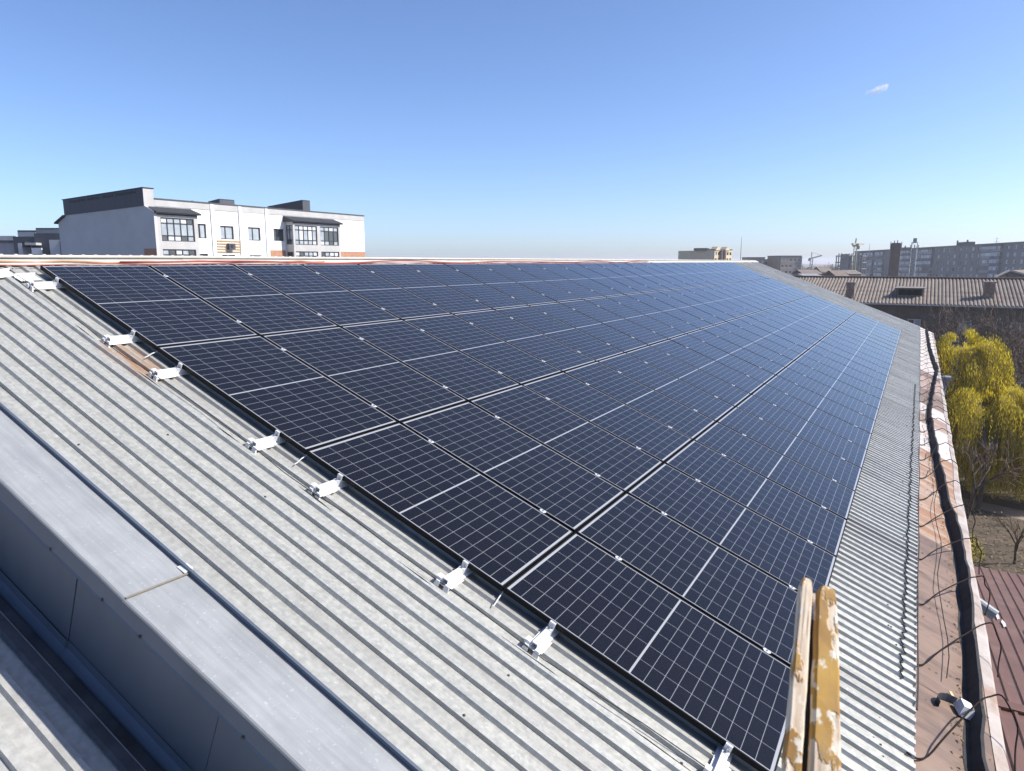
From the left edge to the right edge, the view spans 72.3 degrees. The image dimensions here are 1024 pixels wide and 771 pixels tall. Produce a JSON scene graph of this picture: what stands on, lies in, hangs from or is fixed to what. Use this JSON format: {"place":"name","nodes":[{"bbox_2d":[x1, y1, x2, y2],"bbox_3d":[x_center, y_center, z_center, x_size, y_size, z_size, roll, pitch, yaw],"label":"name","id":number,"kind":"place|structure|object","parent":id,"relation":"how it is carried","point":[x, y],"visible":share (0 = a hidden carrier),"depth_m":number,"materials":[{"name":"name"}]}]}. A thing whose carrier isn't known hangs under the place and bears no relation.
{"place":"outdoors","nodes":[
{"label":"outdoors","id":0,"kind":"place"},
{"bbox_2d":[0,228,61,254],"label":"terrace houses","id":1,"kind":"structure","parent":0,"point":[40,241],"depth_m":95.94,"materials":[{"name":"grey concrete"}]},
{"bbox_2d":[0,595,163,770],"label":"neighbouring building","id":2,"kind":"structure","parent":0,"point":[56,714],"depth_m":3.56,"materials":[{"name":"metal"}]},
{"bbox_2d":[54,187,364,256],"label":"apartment building","id":3,"kind":"structure","parent":0,"point":[143,221],"depth_m":69.89,"materials":[{"name":"paint"}]},
{"bbox_2d":[148,206,201,255],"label":"bay window","id":4,"kind":"structure","parent":3,"relation":"in","point":[166,212],"depth_m":65.49,"materials":[{"name":"paint"}]},
{"bbox_2d":[283,216,343,256],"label":"bay window","id":5,"kind":"structure","parent":3,"relation":"in","point":[289,220],"depth_m":80.16,"materials":[{"name":"paint"}]},
{"bbox_2d":[0,0,1023,263],"label":"sky","id":6,"kind":"structure","parent":0,"point":[563,129],"materials":[{"name":"blue"}]},
{"bbox_2d":[791,275,1023,390],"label":"slate roofed building","id":7,"kind":"structure","parent":0,"point":[907,298],"depth_m":67.20,"materials":[{"name":"grey brick"}]},
{"bbox_2d":[802,264,1023,574],"bbox_3d":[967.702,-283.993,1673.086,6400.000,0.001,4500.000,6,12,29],"label":"ground","id":8,"kind":"structure","parent":0,"point":[993,533],"depth_m":31.71,"materials":[{"name":"soil"}]},
{"bbox_2d":[0,254,1018,770],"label":"roofed building","id":9,"kind":"structure","parent":8,"relation":"on","point":[364,628],"depth_m":4.50,"materials":[{"name":"grey metal"}]},
{"bbox_2d":[0,268,40,280],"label":"bracket offcuts","id":10,"kind":"object","parent":9,"relation":"on","point":[5,272],"visible":1,"depth_m":6.26,"materials":[{"name":"metal"}]},
{"bbox_2d":[0,260,324,262],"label":"cable","id":11,"kind":"object","parent":9,"relation":"on","point":[5,261],"visible":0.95,"depth_m":6.99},
{"bbox_2d":[0,401,411,770],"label":"parapet wall","id":12,"kind":"structure","parent":9,"relation":"attached to","point":[168,661],"depth_m":3.56,"materials":[{"name":"metal"}]},
{"bbox_2d":[157,336,397,453],"bbox_3d":[-1.943,0.012,5.850,1.761,0.036,1.041,29,22,23],"label":"solar panel","id":13,"kind":"object","parent":9,"relation":"on","point":[302,407],"visible":0.93,"depth_m":5.76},
{"bbox_2d":[234,264,400,326],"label":"solar panel","id":14,"kind":"object","parent":9,"relation":"on","point":[331,301],"visible":0.8,"depth_m":8.31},
{"bbox_2d":[0,262,651,265],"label":"cable","id":15,"kind":"object","parent":9,"relation":"on","point":[274,263],"visible":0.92,"depth_m":8.70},
{"bbox_2d":[20,283,690,770],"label":"cable","id":16,"kind":"object","parent":9,"relation":"on","point":[410,569],"visible":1,"depth_m":4.29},
{"bbox_2d":[9,270,711,770],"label":"cable","id":17,"kind":"object","parent":9,"relation":"on","point":[389,546],"visible":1,"depth_m":4.43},
{"bbox_2d":[262,327,466,422],"bbox_3d":[-1.413,-0.149,6.758,1.761,0.038,1.041,29,22,23],"label":"solar panel","id":18,"kind":"object","parent":9,"relation":"on","point":[392,387],"visible":0.8,"depth_m":6.69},
{"bbox_2d":[26,265,713,291],"bbox_3d":[2.747,-3.008,18.079,0.124,0.113,27.998,29,22,23],"label":"mounting rail","id":19,"kind":"object","parent":9,"relation":"on","point":[55,284],"visible":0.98,"depth_m":6.25,"materials":[{"name":"metal"}]},
{"bbox_2d":[358,264,492,313],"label":"solar panel","id":20,"kind":"object","parent":19,"relation":"attached to","point":[429,289],"visible":0.8,"depth_m":10.13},
{"bbox_2d":[556,263,640,294],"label":"solar panel","id":21,"kind":"object","parent":19,"relation":"attached to","point":[601,279],"visible":0.87,"depth_m":15.59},
{"bbox_2d":[0,255,751,260],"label":"conduit","id":22,"kind":"object","parent":9,"relation":"on","point":[115,256],"visible":1,"depth_m":8.95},
{"bbox_2d":[302,264,450,319],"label":"solar panel","id":23,"kind":"object","parent":9,"relation":"on","point":[385,294],"visible":0.8,"depth_m":9.22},
{"bbox_2d":[120,260,648,263],"bbox_3d":[0.031,-2.533,14.341,0.066,0.059,16.501,6,12,29],"label":"cable","id":24,"kind":"object","parent":9,"relation":"on","point":[329,262],"visible":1,"depth_m":9.54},
{"bbox_2d":[101,276,748,347],"bbox_3d":[3.678,-2.496,17.626,0.124,0.112,27.998,29,22,23],"label":"mounting rail","id":25,"kind":"object","parent":9,"relation":"on","point":[120,339],"visible":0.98,"depth_m":5.79,"materials":[{"name":"metal"}]},
{"bbox_2d":[40,265,258,349],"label":"solar panel","id":26,"kind":"object","parent":25,"relation":"attached to","point":[153,308],"visible":0.93,"depth_m":6.46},
{"bbox_2d":[149,265,337,335],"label":"solar panel","id":27,"kind":"object","parent":25,"relation":"attached to","point":[255,305],"visible":0.8,"depth_m":7.39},
{"bbox_2d":[405,264,526,308],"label":"solar panel","id":28,"kind":"object","parent":25,"relation":"attached to","point":[472,288],"visible":0.84,"depth_m":11.04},
{"bbox_2d":[444,264,555,304],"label":"solar panel","id":29,"kind":"object","parent":25,"relation":"on","point":[504,285],"visible":0.81,"depth_m":11.94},
{"bbox_2d":[479,264,582,301],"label":"solar panel","id":30,"kind":"object","parent":25,"relation":"attached to","point":[538,285],"visible":0.83,"depth_m":12.86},
{"bbox_2d":[507,263,604,299],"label":"solar panel","id":31,"kind":"object","parent":25,"relation":"attached to","point":[560,282],"visible":0.8,"depth_m":13.78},
{"bbox_2d":[576,263,655,292],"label":"solar panel","id":32,"kind":"object","parent":25,"relation":"attached to","point":[621,279],"visible":0.89,"depth_m":16.50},
{"bbox_2d":[594,263,669,290],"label":"solar panel","id":33,"kind":"object","parent":25,"relation":"attached to","point":[633,277],"visible":0.83,"depth_m":17.41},
{"bbox_2d":[611,263,681,289],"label":"solar panel","id":34,"kind":"object","parent":25,"relation":"attached to","point":[650,277],"visible":0.81,"depth_m":18.31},
{"bbox_2d":[626,263,692,287],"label":"solar panel","id":35,"kind":"object","parent":25,"relation":"attached to","point":[660,275],"visible":0.84,"depth_m":19.23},
{"bbox_2d":[640,263,703,286],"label":"solar panel","id":36,"kind":"object","parent":25,"relation":"attached to","point":[673,275],"visible":0.8,"depth_m":20.14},
{"bbox_2d":[652,263,712,285],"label":"solar panel","id":37,"kind":"object","parent":25,"relation":"attached to","point":[684,274],"visible":0.81,"depth_m":21.04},
{"bbox_2d":[663,263,721,284],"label":"solar panel","id":38,"kind":"object","parent":25,"relation":"attached to","point":[694,274],"visible":0.84,"depth_m":21.95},
{"bbox_2d":[341,320,519,401],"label":"solar panel","id":39,"kind":"object","parent":9,"relation":"on","point":[459,373],"visible":0.8,"depth_m":7.60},
{"bbox_2d":[148,282,769,381],"bbox_3d":[4.190,-2.214,17.377,0.124,0.112,27.998,29,22,23],"label":"mounting rail","id":40,"kind":"object","parent":9,"relation":"on","point":[178,370],"visible":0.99,"depth_m":5.54,"materials":[{"name":"metal"}]},
{"bbox_2d":[558,300,667,345],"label":"solar panel","id":41,"kind":"object","parent":40,"relation":"attached to","point":[619,323],"visible":0.86,"depth_m":12.16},
{"bbox_2d":[245,296,789,453],"bbox_3d":[5.121,-1.702,16.924,0.124,0.113,27.998,29,22,23],"label":"mounting rail","id":42,"kind":"object","parent":9,"relation":"on","point":[275,438],"visible":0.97,"depth_m":5.08,"materials":[{"name":"metal"}]},
{"bbox_2d":[403,314,561,384],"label":"solar panel","id":43,"kind":"object","parent":42,"relation":"attached to","point":[509,361],"visible":0.81,"depth_m":8.52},
{"bbox_2d":[453,309,595,371],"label":"solar panel","id":44,"kind":"object","parent":42,"relation":"attached to","point":[533,342],"visible":0.8,"depth_m":9.43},
{"bbox_2d":[529,302,647,352],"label":"solar panel","id":45,"kind":"object","parent":42,"relation":"attached to","point":[614,338],"visible":0.8,"depth_m":11.25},
{"bbox_2d":[584,297,685,338],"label":"solar panel","id":46,"kind":"object","parent":42,"relation":"attached to","point":[639,319],"visible":0.8,"depth_m":13.07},
{"bbox_2d":[607,295,700,333],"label":"solar panel","id":47,"kind":"object","parent":42,"relation":"attached to","point":[657,314],"visible":0.8,"depth_m":13.99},
{"bbox_2d":[626,293,713,328],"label":"solar panel","id":48,"kind":"object","parent":42,"relation":"attached to","point":[672,311],"visible":0.8,"depth_m":14.89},
{"bbox_2d":[658,290,735,321],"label":"solar panel","id":49,"kind":"object","parent":42,"relation":"attached to","point":[699,306],"visible":0.79,"depth_m":16.71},
{"bbox_2d":[671,288,745,317],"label":"solar panel","id":50,"kind":"object","parent":42,"relation":"on","point":[711,303],"visible":0.79,"depth_m":17.62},
{"bbox_2d":[684,287,753,314],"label":"solar panel","id":51,"kind":"object","parent":42,"relation":"on","point":[721,301],"visible":0.76,"depth_m":18.54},
{"bbox_2d":[696,286,761,312],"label":"solar panel","id":52,"kind":"object","parent":42,"relation":"attached to","point":[730,299],"visible":0.81,"depth_m":19.44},
{"bbox_2d":[706,285,768,309],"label":"solar panel","id":53,"kind":"object","parent":42,"relation":"attached to","point":[738,297],"visible":0.87,"depth_m":20.34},
{"bbox_2d":[716,284,774,307],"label":"solar panel","id":54,"kind":"object","parent":42,"relation":"attached to","point":[747,296],"visible":0.89,"depth_m":21.26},
{"bbox_2d":[724,283,780,305],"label":"solar panel","id":55,"kind":"object","parent":42,"relation":"attached to","point":[755,295],"visible":0.89,"depth_m":22.16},
{"bbox_2d":[494,305,623,361],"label":"solar panel","id":56,"kind":"object","parent":9,"relation":"on","point":[583,343],"visible":0.8,"depth_m":10.34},
{"bbox_2d":[307,300,814,499],"bbox_3d":[5.645,-1.414,16.669,0.124,0.112,27.998,29,22,23],"label":"mounting rail","id":57,"kind":"object","parent":9,"relation":"on","point":[329,487],"visible":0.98,"depth_m":4.82,"materials":[{"name":"metal"}]},
{"bbox_2d":[626,346,749,407],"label":"solar panel","id":58,"kind":"object","parent":57,"relation":"attached to","point":[697,378],"visible":0.83,"depth_m":10.55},
{"bbox_2d":[737,316,813,349],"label":"solar panel","id":59,"kind":"object","parent":57,"relation":"attached to","point":[779,333],"visible":0.91,"depth_m":16.92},
{"bbox_2d":[763,308,828,336],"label":"solar panel","id":60,"kind":"object","parent":57,"relation":"attached to","point":[798,322],"visible":0.81,"depth_m":19.65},
{"bbox_2d":[770,306,832,332],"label":"solar panel","id":61,"kind":"object","parent":57,"relation":"attached to","point":[802,319],"visible":0.83,"depth_m":20.56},
{"bbox_2d":[533,263,623,296],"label":"solar panel","id":62,"kind":"object","parent":9,"relation":"on","point":[583,281],"visible":0.84,"depth_m":14.69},
{"bbox_2d":[433,312,843,593],"bbox_3d":[6.552,-0.916,16.228,0.124,0.112,27.998,29,22,23],"label":"mounting rail","id":63,"kind":"object","parent":9,"relation":"on","point":[455,578],"visible":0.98,"depth_m":4.37,"materials":[{"name":"metal"}]},
{"bbox_2d":[306,423,572,590],"bbox_3d":[-0.512,0.798,5.154,1.761,0.038,1.041,29,22,23],"label":"solar panel","id":64,"kind":"object","parent":63,"relation":"attached to","point":[496,535],"visible":0.96,"depth_m":5.06,"materials":[{"name":"glass"}]},
{"bbox_2d":[401,402,624,533],"bbox_3d":[0.018,0.638,6.062,1.761,0.037,1.041,29,22,23],"label":"solar panel","id":65,"kind":"object","parent":63,"relation":"attached to","point":[566,492],"visible":0.84,"depth_m":5.99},
{"bbox_2d":[469,385,662,493],"bbox_3d":[0.548,0.477,6.969,1.761,0.038,1.041,29,22,23],"label":"solar panel","id":66,"kind":"object","parent":63,"relation":"attached to","point":[621,464],"visible":0.83,"depth_m":6.90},
{"bbox_2d":[523,372,691,463],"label":"solar panel","id":67,"kind":"object","parent":63,"relation":"attached to","point":[663,443],"visible":0.81,"depth_m":7.82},
{"bbox_2d":[564,361,715,440],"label":"solar panel","id":68,"kind":"object","parent":63,"relation":"on","point":[692,424],"visible":0.86,"depth_m":8.73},
{"bbox_2d":[598,353,734,422],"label":"solar panel","id":69,"kind":"object","parent":63,"relation":"attached to","point":[677,389],"visible":0.89,"depth_m":9.64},
{"bbox_2d":[649,339,763,394],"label":"solar panel","id":70,"kind":"object","parent":63,"relation":"attached to","point":[735,378],"visible":0.87,"depth_m":11.47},
{"bbox_2d":[669,334,774,383],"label":"solar panel","id":71,"kind":"object","parent":63,"relation":"attached to","point":[726,359],"visible":0.89,"depth_m":12.37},
{"bbox_2d":[688,329,784,375],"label":"solar panel","id":72,"kind":"object","parent":63,"relation":"on","point":[772,367],"visible":0.86,"depth_m":13.28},
{"bbox_2d":[702,325,793,367],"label":"solar panel","id":73,"kind":"object","parent":63,"relation":"on","point":[759,350],"visible":0.89,"depth_m":14.19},
{"bbox_2d":[715,322,800,360],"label":"solar panel","id":74,"kind":"object","parent":63,"relation":"attached to","point":[763,342],"visible":0.83,"depth_m":15.11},
{"bbox_2d":[727,318,807,354],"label":"solar panel","id":75,"kind":"object","parent":63,"relation":"on","point":[801,350],"visible":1,"depth_m":16.02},
{"bbox_2d":[746,313,819,344],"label":"solar panel","id":76,"kind":"object","parent":63,"relation":"on","point":[786,329],"visible":0.96,"depth_m":17.84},
{"bbox_2d":[756,310,823,339],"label":"solar panel","id":77,"kind":"object","parent":63,"relation":"attached to","point":[792,325],"visible":0.91,"depth_m":18.75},
{"bbox_2d":[776,305,835,329],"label":"solar panel","id":78,"kind":"object","parent":63,"relation":"attached to","point":[812,319],"visible":0.87,"depth_m":21.46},
{"bbox_2d":[503,532,789,770],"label":"solar panel","id":79,"kind":"object","parent":9,"relation":"on","point":[716,681],"visible":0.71,"depth_m":4.35,"materials":[{"name":"glass"}]},
{"bbox_2d":[644,291,725,324],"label":"solar panel","id":80,"kind":"object","parent":9,"relation":"on","point":[687,308],"visible":0.83,"depth_m":15.80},
{"bbox_2d":[521,326,854,659],"bbox_3d":[7.092,-0.619,15.965,0.124,0.113,27.998,29,22,23],"label":"mounting rail","id":81,"kind":"object","parent":9,"relation":"on","point":[540,642],"visible":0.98,"depth_m":4.12,"materials":[{"name":"metal"}]},
{"bbox_2d":[795,355,883,399],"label":"solar panel","id":82,"kind":"object","parent":81,"relation":"attached to","point":[842,377],"visible":0.87,"depth_m":14.41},
{"bbox_2d":[703,344,888,770],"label":"mounting rail","id":83,"kind":"object","parent":9,"relation":"on","point":[721,759],"visible":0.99,"depth_m":3.73,"materials":[{"name":"metal"}]},
{"bbox_2d":[576,493,813,666],"bbox_3d":[1.449,1.425,5.366,1.761,0.036,1.041,29,22,23],"label":"solar panel","id":84,"kind":"object","parent":83,"relation":"attached to","point":[745,600],"visible":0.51,"depth_m":5.31,"materials":[{"name":"glass"}]},
{"bbox_2d":[627,463,836,599],"bbox_3d":[1.979,1.264,6.273,1.761,0.038,1.041,29,22,23],"label":"solar panel","id":85,"kind":"object","parent":83,"relation":"attached to","point":[770,548],"visible":0.76,"depth_m":6.22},
{"bbox_2d":[665,440,846,556],"bbox_3d":[2.509,1.103,7.181,1.761,0.037,1.041,29,22,23],"label":"solar panel","id":86,"kind":"object","parent":83,"relation":"attached to","point":[792,512],"visible":0.87,"depth_m":7.12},
{"bbox_2d":[694,422,854,519],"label":"solar panel","id":87,"kind":"object","parent":83,"relation":"attached to","point":[819,489],"visible":0.87,"depth_m":8.03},
{"bbox_2d":[717,407,861,490],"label":"solar panel","id":88,"kind":"object","parent":83,"relation":"attached to","point":[845,473],"visible":0.89,"depth_m":8.95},
{"bbox_2d":[736,394,866,467],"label":"solar panel","id":89,"kind":"object","parent":83,"relation":"attached to","point":[818,436],"visible":0.87,"depth_m":9.86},
{"bbox_2d":[752,384,871,449],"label":"solar panel","id":90,"kind":"object","parent":83,"relation":"attached to","point":[819,418],"visible":0.87,"depth_m":10.77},
{"bbox_2d":[765,375,875,433],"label":"solar panel","id":91,"kind":"object","parent":83,"relation":"attached to","point":[836,410],"visible":0.87,"depth_m":11.68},
{"bbox_2d":[777,368,878,420],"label":"solar panel","id":92,"kind":"object","parent":83,"relation":"on","point":[836,396],"visible":0.89,"depth_m":12.59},
{"bbox_2d":[786,361,881,408],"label":"solar panel","id":93,"kind":"object","parent":83,"relation":"on","point":[839,386],"visible":0.89,"depth_m":13.50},
{"bbox_2d":[802,350,885,390],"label":"solar panel","id":94,"kind":"object","parent":83,"relation":"attached to","point":[854,373],"visible":0.84,"depth_m":15.32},
{"bbox_2d":[809,345,887,382],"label":"solar panel","id":95,"kind":"object","parent":83,"relation":"attached to","point":[849,363],"visible":0.93,"depth_m":16.23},
{"bbox_2d":[815,341,889,375],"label":"solar panel","id":96,"kind":"object","parent":83,"relation":"on","point":[854,358],"visible":0.89,"depth_m":17.13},
{"bbox_2d":[820,337,890,369],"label":"solar panel","id":97,"kind":"object","parent":83,"relation":"on","point":[866,357],"visible":0.83,"depth_m":18.05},
{"bbox_2d":[825,333,892,364],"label":"solar panel","id":98,"kind":"object","parent":83,"relation":"attached to","point":[860,349],"visible":0.91,"depth_m":18.96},
{"bbox_2d":[830,330,893,359],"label":"solar panel","id":99,"kind":"object","parent":83,"relation":"attached to","point":[863,345],"visible":0.84,"depth_m":19.87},
{"bbox_2d":[834,327,894,354],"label":"solar panel","id":100,"kind":"object","parent":83,"relation":"on","point":[865,341],"visible":0.84,"depth_m":20.77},
{"bbox_2d":[838,325,895,350],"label":"solar panel","id":101,"kind":"object","parent":83,"relation":"attached to","point":[878,342],"visible":0.87,"depth_m":21.68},
{"bbox_2d":[781,578,841,770],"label":"wooden ladder","id":102,"kind":"object","parent":9,"relation":"on","point":[812,738],"visible":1,"depth_m":1.19,"materials":[{"name":"paint"}]},
{"bbox_2d":[936,691,974,719],"bbox_3d":[3.151,2.273,5.048,0.256,0.154,0.238,1,10,6],"label":"floodlight","id":103,"kind":"object","parent":9,"relation":"on","point":[962,706],"visible":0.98,"depth_m":4.99,"materials":[{"name":"metal"}]},
{"bbox_2d":[678,247,732,259],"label":"beige block","id":104,"kind":"structure","parent":8,"relation":"on","point":[717,253],"depth_m":333.39,"materials":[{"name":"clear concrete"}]},
{"bbox_2d":[767,256,801,274],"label":"building","id":105,"kind":"structure","parent":8,"relation":"on","point":[789,265],"depth_m":338.23,"materials":[{"name":"concrete"}]},
{"bbox_2d":[835,253,866,275],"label":"unfinished frame","id":106,"kind":"object","parent":8,"relation":"on","point":[845,262],"visible":0.52,"depth_m":356.31,"materials":[{"name":"concrete"}]},
{"bbox_2d":[888,240,901,275],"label":"chimney stack","id":107,"kind":"object","parent":8,"relation":"on","point":[894,261],"visible":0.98,"depth_m":227.66,"materials":[{"name":"concrete"}]},
{"bbox_2d":[854,240,1023,276],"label":"five storey block","id":108,"kind":"structure","parent":8,"relation":"on","point":[966,259],"depth_m":313.24,"materials":[{"name":"grey concrete"}]},
{"bbox_2d":[921,302,1023,387],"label":"bare tree","id":109,"kind":"object","parent":8,"relation":"on","point":[960,335],"visible":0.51,"depth_m":53.89,"materials":[{"name":"brown plant"}]},
{"bbox_2d":[924,328,1023,512],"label":"weeping willow","id":110,"kind":"object","parent":8,"relation":"on","point":[986,398],"visible":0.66,"depth_m":35.32,"materials":[{"name":"yellow plant"}]},
{"bbox_2d":[956,429,1023,518],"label":"bare tree","id":111,"kind":"object","parent":8,"relation":"on","point":[975,488],"visible":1,"depth_m":32.88,"materials":[{"name":"brown plant"}]},
{"bbox_2d":[957,297,1023,380],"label":"bare tree","id":112,"kind":"object","parent":8,"relation":"on","point":[1021,339],"visible":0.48,"depth_m":53.20,"materials":[{"name":"brown plant"}]},
{"bbox_2d":[961,480,1023,571],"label":"leaf litter","id":113,"kind":"object","parent":8,"relation":"on","point":[1003,540],"visible":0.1,"depth_m":31.06,"materials":[{"name":"brown plant"}]},
{"bbox_2d":[990,512,1023,564],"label":"sapling","id":114,"kind":"object","parent":8,"relation":"on","point":[1014,531],"visible":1,"depth_m":28.08,"materials":[{"name":"brown plant"}]},
{"bbox_2d":[962,498,1023,519],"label":"path","id":115,"kind":"structure","parent":0,"point":[1014,513],"depth_m":34.51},
{"bbox_2d":[973,565,1023,770],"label":"annex building","id":116,"kind":"structure","parent":0,"point":[1006,589],"depth_m":12.68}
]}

